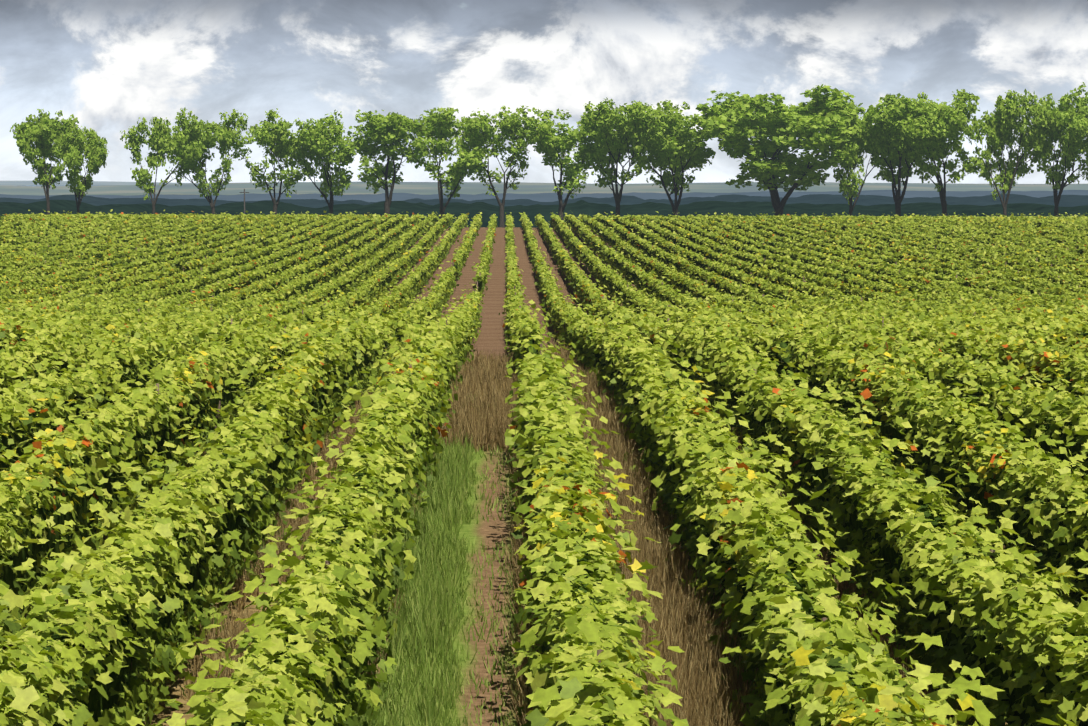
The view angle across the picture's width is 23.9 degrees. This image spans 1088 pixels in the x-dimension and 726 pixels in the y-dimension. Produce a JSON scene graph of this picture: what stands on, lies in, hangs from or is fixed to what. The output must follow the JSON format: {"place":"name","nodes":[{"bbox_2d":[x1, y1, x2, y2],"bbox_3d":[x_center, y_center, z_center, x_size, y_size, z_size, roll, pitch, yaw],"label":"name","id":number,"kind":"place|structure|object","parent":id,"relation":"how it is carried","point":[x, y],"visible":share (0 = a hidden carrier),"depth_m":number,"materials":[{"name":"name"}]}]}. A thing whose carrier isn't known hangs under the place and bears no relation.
{"place":"outdoors","nodes":[
{"label":"outdoors","id":0,"kind":"place"},
{"bbox_2d":[22,185,99,185],"bbox_3d":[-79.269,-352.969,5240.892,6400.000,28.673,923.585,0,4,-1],"label":"hill ridge","id":1,"kind":"structure","parent":0,"point":[55,185],"depth_m":5166.86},
{"bbox_2d":[354,424,530,725],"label":"grass","id":2,"kind":"structure","parent":0,"point":[454,551],"depth_m":18.21,"materials":[{"name":"green plant"}]},
{"bbox_2d":[0,181,1087,725],"bbox_3d":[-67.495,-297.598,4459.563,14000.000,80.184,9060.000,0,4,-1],"label":"ground","id":3,"kind":"structure","parent":0,"point":[492,337],"depth_m":87.27,"materials":[{"name":"brown soil"}]},
{"bbox_2d":[239,189,248,213],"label":"utility pole","id":4,"kind":"object","parent":3,"relation":"on","point":[244,192],"visible":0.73,"depth_m":468.15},
{"bbox_2d":[179,367,394,699],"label":"dry weeds","id":5,"kind":"object","parent":3,"relation":"on","point":[228,631],"visible":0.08,"depth_m":20.29,"materials":[{"name":"plant"}]},
{"bbox_2d":[358,438,441,689],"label":"dry weeds","id":6,"kind":"object","parent":3,"relation":"on","point":[376,671],"visible":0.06,"depth_m":17.95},
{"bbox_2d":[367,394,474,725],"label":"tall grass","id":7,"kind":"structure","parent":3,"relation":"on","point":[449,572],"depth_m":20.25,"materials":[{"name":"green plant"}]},
{"bbox_2d":[437,347,579,451],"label":"dry weeds","id":8,"kind":"object","parent":3,"relation":"on","point":[483,418],"visible":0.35,"depth_m":33.87,"materials":[{"name":"brown plant"}]},
{"bbox_2d":[496,385,541,725],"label":"dry weeds","id":9,"kind":"object","parent":3,"relation":"on","point":[524,691],"visible":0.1,"depth_m":18.49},
{"bbox_2d":[1,235,1083,692],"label":"vine trunks","id":10,"kind":"object","parent":3,"relation":"on","point":[599,651],"visible":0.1,"depth_m":43.12,"materials":[{"name":"brown wood"}]},
{"bbox_2d":[0,413,1087,725],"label":"vine leaves","id":11,"kind":"object","parent":3,"relation":"on","point":[570,681],"visible":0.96,"depth_m":14.27,"materials":[{"name":"green plant"}]},
{"bbox_2d":[0,290,1087,594],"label":"vine leaves","id":12,"kind":"object","parent":3,"relation":"on","point":[720,336],"visible":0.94,"depth_m":26.48,"materials":[{"name":"green plant"}]},
{"bbox_2d":[0,209,1087,335],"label":"vine leaves","id":13,"kind":"object","parent":3,"relation":"on","point":[547,285],"visible":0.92,"depth_m":111.65,"materials":[{"name":"green plant"}]},
{"bbox_2d":[0,215,1087,725],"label":"vine hedge","id":14,"kind":"object","parent":3,"relation":"on","point":[98,703],"visible":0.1,"depth_m":25.08,"materials":[{"name":"green plant"}]},
{"bbox_2d":[542,340,763,725],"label":"dry weeds","id":15,"kind":"object","parent":3,"relation":"on","point":[704,691],"visible":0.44,"depth_m":17.86,"materials":[{"name":"brown plant"}]},
{"bbox_2d":[709,407,977,725],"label":"dry weeds","id":16,"kind":"object","parent":3,"relation":"on","point":[841,588],"visible":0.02,"depth_m":18.19,"materials":[{"name":"brown plant"}]},
{"bbox_2d":[0,200,1087,227],"bbox_3d":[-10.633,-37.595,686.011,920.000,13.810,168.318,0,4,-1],"label":"woods ridge","id":17,"kind":"structure","parent":0,"point":[591,210],"depth_m":640.39,"materials":[{"name":"green plant"}]},
{"bbox_2d":[0,194,1087,207],"bbox_3d":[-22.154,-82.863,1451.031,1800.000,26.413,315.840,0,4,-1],"label":"hills","id":18,"kind":"structure","parent":0,"point":[1065,200],"depth_m":1378.40,"materials":[{"name":"blue"}]},
{"bbox_2d":[0,190,1087,201],"bbox_3d":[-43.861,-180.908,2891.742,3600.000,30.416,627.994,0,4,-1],"label":"hill ridge","id":19,"kind":"structure","parent":0,"point":[545,197],"depth_m":2729.43,"materials":[{"name":"blue"}]},
{"bbox_2d":[0,0,1087,183],"label":"sky","id":20,"kind":"structure","parent":0,"point":[109,65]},
{"bbox_2d":[10,82,1087,226],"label":"tree","id":21,"kind":"object","parent":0,"point":[936,127],"depth_m":316.84,"materials":[{"name":"green plant"}]}
]}

